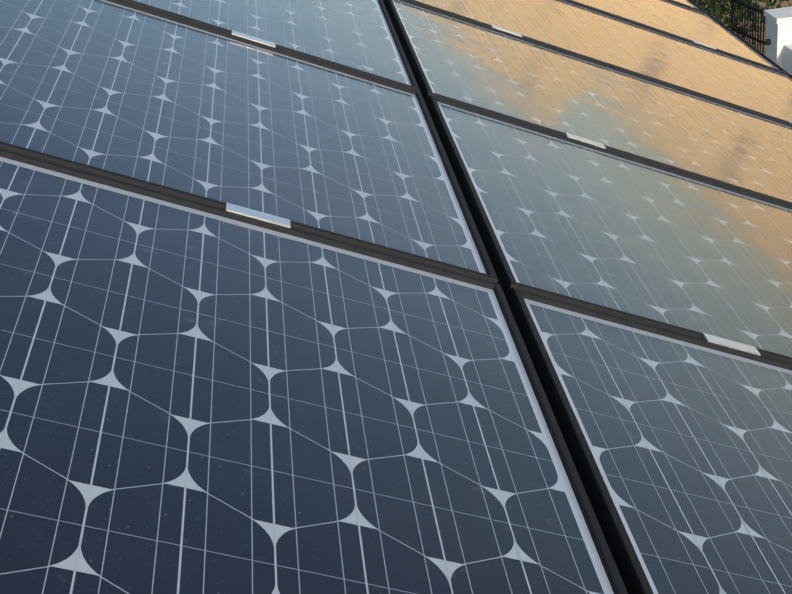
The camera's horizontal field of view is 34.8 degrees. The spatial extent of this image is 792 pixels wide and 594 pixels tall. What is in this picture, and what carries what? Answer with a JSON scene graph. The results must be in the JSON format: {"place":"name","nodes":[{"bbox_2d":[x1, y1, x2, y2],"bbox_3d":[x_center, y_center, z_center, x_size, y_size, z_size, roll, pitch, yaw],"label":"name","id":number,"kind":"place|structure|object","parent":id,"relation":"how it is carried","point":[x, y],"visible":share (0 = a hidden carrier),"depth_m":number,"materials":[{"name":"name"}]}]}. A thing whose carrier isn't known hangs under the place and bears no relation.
{"place":"outdoors","nodes":[
{"label":"outdoors","id":0,"kind":"place"},
{"bbox_2d":[0,0,497,282],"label":"solar panel","id":1,"kind":"object","parent":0,"point":[132,93],"visible":0.98,"depth_m":1.62,"materials":[{"name":"glass"}]},
{"bbox_2d":[123,0,419,90],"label":"solar panel","id":2,"kind":"object","parent":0,"point":[360,36],"visible":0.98,"depth_m":2.20,"materials":[{"name":"glass"}]},
{"bbox_2d":[231,30,275,46],"bbox_3d":[-0.228,-0.411,2.018,0.072,0.006,0.019,15,24,-14],"label":"panel clip","id":3,"kind":"object","parent":2,"relation":"attached to","point":[255,39],"visible":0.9,"depth_m":2.01,"materials":[{"name":"metal"}]},
{"bbox_2d":[0,148,627,593],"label":"solar panel","id":4,"kind":"object","parent":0,"point":[198,398],"visible":1,"depth_m":1.03,"materials":[{"name":"glass"}]},
{"bbox_2d":[225,203,290,227],"bbox_3d":[-0.150,-0.087,1.372,0.072,0.006,0.019,15,24,-14],"label":"panel clip","id":5,"kind":"object","parent":4,"relation":"attached to","point":[255,214],"visible":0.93,"depth_m":1.37,"materials":[{"name":"metal"}]},
{"bbox_2d":[383,0,791,204],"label":"solar panel","id":6,"kind":"object","parent":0,"point":[469,63],"visible":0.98,"depth_m":2.49,"materials":[{"name":"glass"}]},
{"bbox_2d":[410,0,791,122],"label":"solar panel","id":7,"kind":"object","parent":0,"point":[617,42],"visible":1,"depth_m":3.18,"materials":[{"name":"glass"}]},
{"bbox_2d":[491,25,521,36],"bbox_3d":[0.245,-0.589,2.804,0.072,0.006,0.019,15,24,-14],"label":"panel clip","id":8,"kind":"object","parent":7,"relation":"attached to","point":[506,30],"visible":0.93,"depth_m":2.80,"materials":[{"name":"metal"}]},
{"bbox_2d":[692,40,715,48],"bbox_3d":[0.885,-0.724,3.631,0.072,0.006,0.019,15,24,-14],"label":"panel clip","id":9,"kind":"object","parent":7,"relation":"attached to","point":[703,44],"visible":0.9,"depth_m":3.63,"materials":[{"name":"metal"}]},
{"bbox_2d":[426,95,791,363],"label":"solar panel","id":10,"kind":"object","parent":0,"point":[556,216],"visible":0.98,"depth_m":1.79,"materials":[{"name":"glass"}]},
{"bbox_2d":[565,133,605,148],"bbox_3d":[0.323,-0.266,2.157,0.072,0.006,0.019,15,24,-14],"label":"panel clip","id":11,"kind":"object","parent":10,"relation":"attached to","point":[588,141],"visible":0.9,"depth_m":2.15,"materials":[{"name":"metal"}]},
{"bbox_2d":[702,333,760,355],"bbox_3d":[0.401,0.058,1.511,0.072,0.006,0.019,15,24,-14],"label":"panel clip","id":12,"kind":"object","parent":10,"relation":"attached to","point":[730,343],"visible":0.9,"depth_m":1.51,"materials":[{"name":"metal"}]},
{"bbox_2d":[508,288,791,593],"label":"solar panel","id":13,"kind":"object","parent":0,"point":[679,446],"visible":1,"depth_m":1.23,"materials":[{"name":"glass"}]},
{"bbox_2d":[570,0,788,73],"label":"solar panel","id":14,"kind":"object","parent":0,"point":[671,17],"visible":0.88,"depth_m":3.87,"materials":[{"name":"glass"}]},
{"bbox_2d":[672,0,707,12],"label":"solar panel","id":15,"kind":"object","parent":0,"point":[690,3],"visible":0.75,"depth_m":4.42,"materials":[{"name":"glass"}]},
{"bbox_2d":[694,0,791,54],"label":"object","id":16,"kind":"structure","parent":0,"point":[784,3],"depth_m":23.25,"materials":[{"name":"green plant"}]},
{"label":"ground","id":17,"kind":"structure","parent":0,"visible":0},
{"bbox_2d":[692,0,791,44],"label":"garden shrub","id":18,"kind":"object","parent":17,"relation":"on","point":[713,8],"visible":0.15,"depth_m":19.63,"materials":[{"name":"green plant"}]},
{"bbox_2d":[764,6,791,67],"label":"gate post","id":19,"kind":"object","parent":17,"relation":"on","point":[778,29],"visible":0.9,"depth_m":17.98,"materials":[{"name":"white concrete"}]},
{"bbox_2d":[730,0,767,53],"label":"metal fence","id":20,"kind":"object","parent":19,"relation":"attached to","point":[756,10],"depth_m":18.83,"materials":[{"name":"black metal"}]},
{"bbox_2d":[783,44,791,74],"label":"boundary wall","id":21,"kind":"structure","parent":17,"relation":"on","point":[787,64],"depth_m":17.88,"materials":[{"name":"white paint"}]}
]}

